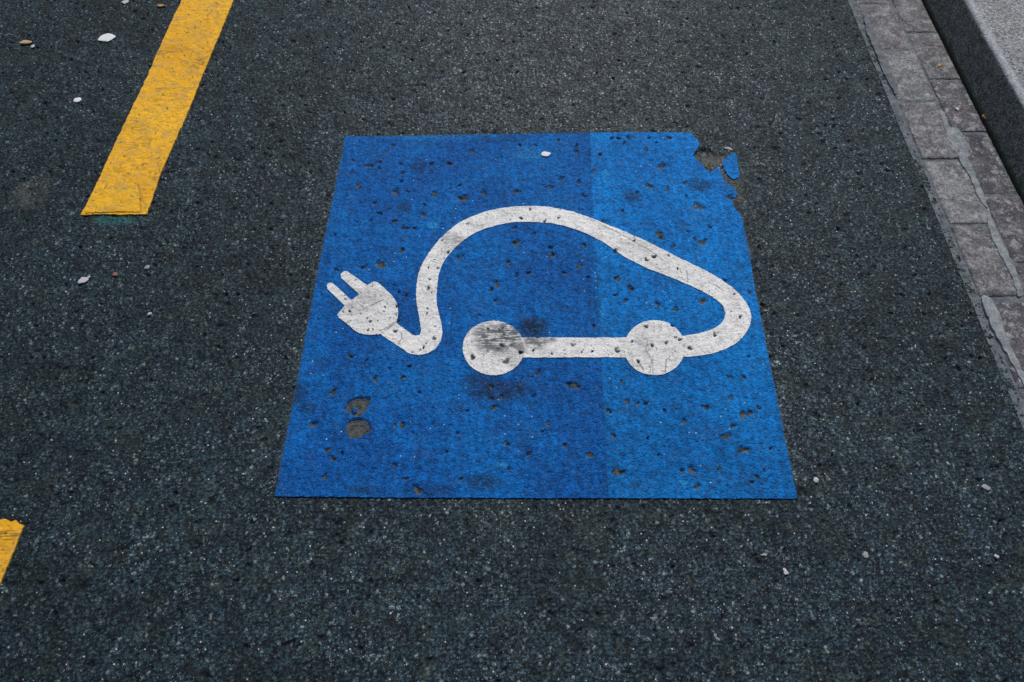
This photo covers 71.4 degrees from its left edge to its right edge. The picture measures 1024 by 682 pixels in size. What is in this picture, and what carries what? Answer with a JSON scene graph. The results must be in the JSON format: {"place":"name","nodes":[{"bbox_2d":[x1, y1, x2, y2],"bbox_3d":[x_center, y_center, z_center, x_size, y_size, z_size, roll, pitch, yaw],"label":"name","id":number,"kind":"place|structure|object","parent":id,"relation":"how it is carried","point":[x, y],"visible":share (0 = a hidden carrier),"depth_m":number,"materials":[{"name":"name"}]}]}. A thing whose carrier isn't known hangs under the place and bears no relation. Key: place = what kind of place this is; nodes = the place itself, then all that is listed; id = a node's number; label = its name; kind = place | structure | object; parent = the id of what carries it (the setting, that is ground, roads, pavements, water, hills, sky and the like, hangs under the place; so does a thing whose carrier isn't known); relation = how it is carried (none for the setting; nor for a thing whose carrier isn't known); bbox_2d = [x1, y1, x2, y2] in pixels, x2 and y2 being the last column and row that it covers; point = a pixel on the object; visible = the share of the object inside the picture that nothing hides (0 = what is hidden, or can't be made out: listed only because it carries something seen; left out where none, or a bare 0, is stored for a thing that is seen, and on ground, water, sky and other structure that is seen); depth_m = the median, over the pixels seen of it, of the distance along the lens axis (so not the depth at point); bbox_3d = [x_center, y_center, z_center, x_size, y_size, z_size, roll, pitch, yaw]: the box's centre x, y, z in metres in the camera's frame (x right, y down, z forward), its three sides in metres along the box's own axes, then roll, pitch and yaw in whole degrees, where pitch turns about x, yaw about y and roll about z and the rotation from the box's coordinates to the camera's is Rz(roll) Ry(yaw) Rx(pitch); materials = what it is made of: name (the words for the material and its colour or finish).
{"place":"outdoors","nodes":[
{"label":"outdoors","id":0,"kind":"place"},
{"bbox_2d":[0,0,1023,681],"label":"road","id":1,"kind":"structure","parent":0,"point":[168,534],"depth_m":1.80,"materials":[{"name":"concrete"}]},
{"bbox_2d":[0,519,24,584],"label":"road marking line","id":2,"kind":"object","parent":1,"relation":"on","point":[10,533],"visible":1,"depth_m":1.60,"materials":[{"name":"yellow paint"}]},
{"bbox_2d":[19,40,31,43],"bbox_3d":[-1.724,-1.060,2.523,0.045,0.007,0.018,0,58,0],"label":"straw scrap","id":3,"kind":"object","parent":1,"relation":"on","point":[25,42],"visible":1,"depth_m":2.52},
{"bbox_2d":[77,276,90,283],"bbox_3d":[-1.191,-0.170,1.981,0.034,0.004,0.023,-9,59,-6],"label":"stone chip","id":4,"kind":"object","parent":1,"relation":"on","point":[83,280],"visible":1,"depth_m":1.98,"materials":[{"name":"white stone"}]},
{"bbox_2d":[98,33,115,41],"bbox_3d":[-1.448,-1.082,2.540,0.050,0.003,0.051,28,63,16],"label":"chewing gum","id":5,"kind":"object","parent":1,"relation":"on","point":[107,37],"visible":1,"depth_m":2.54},
{"bbox_2d":[81,0,233,215],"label":"road marking line","id":6,"kind":"object","parent":1,"relation":"on","point":[132,170],"visible":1,"depth_m":2.33,"materials":[{"name":"yellow paint"}]},
{"bbox_2d":[275,132,796,498],"bbox_3d":[0.077,-0.151,1.971,1.259,0.003,1.218,0,58,0],"label":"charging bay marking","id":7,"kind":"object","parent":1,"relation":"on","point":[570,316],"visible":1,"depth_m":1.89,"materials":[{"name":"blue paint"}]},
{"bbox_2d":[541,151,550,155],"bbox_3d":[0.106,-0.587,2.233,0.029,0.003,0.021,13,59,8],"label":"chewing gum","id":8,"kind":"object","parent":7,"relation":"on","point":[544,153],"visible":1,"depth_m":2.23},
{"bbox_2d":[862,551,868,557],"bbox_3d":[0.786,0.476,1.585,0.014,0.004,0.016,0,58,0],"label":"stone chip","id":9,"kind":"object","parent":1,"relation":"on","point":[865,554],"visible":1,"depth_m":1.58,"materials":[{"name":"grey stone"}]},
{"bbox_2d":[981,484,990,490],"bbox_3d":[1.110,0.343,1.666,0.020,0.004,0.014,37,65,20],"label":"stone chip","id":10,"kind":"object","parent":1,"relation":"on","point":[986,487],"visible":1,"depth_m":1.67,"materials":[{"name":"grey stone"}]},
{"bbox_3d":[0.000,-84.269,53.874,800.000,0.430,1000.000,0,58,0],"label":"ground","id":11,"kind":"structure","parent":0,"visible":0},
{"bbox_2d":[848,0,1023,428],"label":"gutter bed","id":12,"kind":"object","parent":11,"relation":"on","point":[912,147],"visible":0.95,"depth_m":2.12,"materials":[{"name":"grey concrete"}]},
{"bbox_2d":[855,0,890,3],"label":"gutter block","id":13,"kind":"structure","parent":12,"relation":"on","point":[872,1],"depth_m":2.65,"materials":[{"name":"grey stone"}]},
{"bbox_2d":[863,11,897,94],"bbox_3d":[1.287,-1.017,2.500,0.033,0.008,0.453,0,58,0],"label":"mortar smear","id":14,"kind":"object","parent":12,"relation":"on","point":[883,64],"visible":1,"depth_m":2.48},
{"bbox_2d":[858,5,911,49],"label":"gutter block","id":15,"kind":"structure","parent":12,"relation":"on","point":[889,32],"depth_m":2.57,"materials":[{"name":"grey stone"}]},
{"bbox_2d":[879,51,935,100],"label":"gutter block","id":16,"kind":"structure","parent":12,"relation":"on","point":[911,81],"depth_m":2.43,"materials":[{"name":"stone"}]},
{"bbox_2d":[892,0,935,32],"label":"gutter block","id":17,"kind":"structure","parent":12,"relation":"on","point":[913,15],"depth_m":2.60,"materials":[{"name":"grey stone"}]},
{"bbox_2d":[899,102,962,158],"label":"gutter block","id":18,"kind":"structure","parent":12,"relation":"on","point":[927,129],"depth_m":2.29,"materials":[{"name":"grey stone"}]},
{"bbox_2d":[907,34,959,79],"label":"gutter block","id":19,"kind":"structure","parent":12,"relation":"on","point":[931,51],"depth_m":2.48,"materials":[{"name":"grey stone"}]},
{"bbox_2d":[924,162,986,224],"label":"gutter block","id":20,"kind":"structure","parent":12,"relation":"on","point":[953,186],"depth_m":2.15,"materials":[{"name":"stone"}]},
{"bbox_2d":[930,81,986,132],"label":"gutter block","id":21,"kind":"structure","parent":12,"relation":"on","point":[951,96],"depth_m":2.35,"materials":[{"name":"grey stone"}]},
{"bbox_2d":[939,110,987,207],"bbox_3d":[1.416,-0.577,2.228,0.059,0.008,0.424,0,58,0],"label":"mortar smear","id":22,"kind":"object","parent":12,"relation":"on","point":[956,139],"visible":1,"depth_m":2.24},
{"bbox_2d":[950,226,1023,296],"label":"gutter block","id":23,"kind":"structure","parent":12,"relation":"on","point":[989,272],"depth_m":2.01,"materials":[{"name":"grey stone"}]},
{"bbox_2d":[987,207,1022,296],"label":"mortar smear","id":24,"kind":"object","parent":23,"relation":"on","point":[998,243],"visible":1,"depth_m":2.03},
{"bbox_2d":[963,134,1016,194],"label":"gutter block","id":25,"kind":"structure","parent":12,"relation":"on","point":[985,162],"depth_m":2.21,"materials":[{"name":"grey stone"}]},
{"bbox_2d":[985,196,1023,262],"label":"gutter block","id":26,"kind":"structure","parent":12,"relation":"on","point":[1007,213],"depth_m":2.09,"materials":[{"name":"grey stone"}]},
{"bbox_2d":[995,302,1023,388],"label":"gutter block","id":27,"kind":"structure","parent":12,"relation":"on","point":[1013,321],"depth_m":1.89,"materials":[{"name":"grey stone"}]},
{"bbox_2d":[981,295,1023,385],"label":"mortar smear","id":28,"kind":"object","parent":27,"relation":"on","point":[992,313],"visible":1,"depth_m":1.89},
{"bbox_2d":[1016,266,1023,282],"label":"gutter block","id":29,"kind":"structure","parent":12,"relation":"on","point":[1020,270],"depth_m":2.00,"materials":[{"name":"grey stone"}]},
{"bbox_2d":[921,0,1023,203],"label":"kerb stone","id":30,"kind":"object","parent":11,"relation":"on","point":[982,41],"visible":0.83,"depth_m":2.34,"materials":[{"name":"stone"}]}
]}

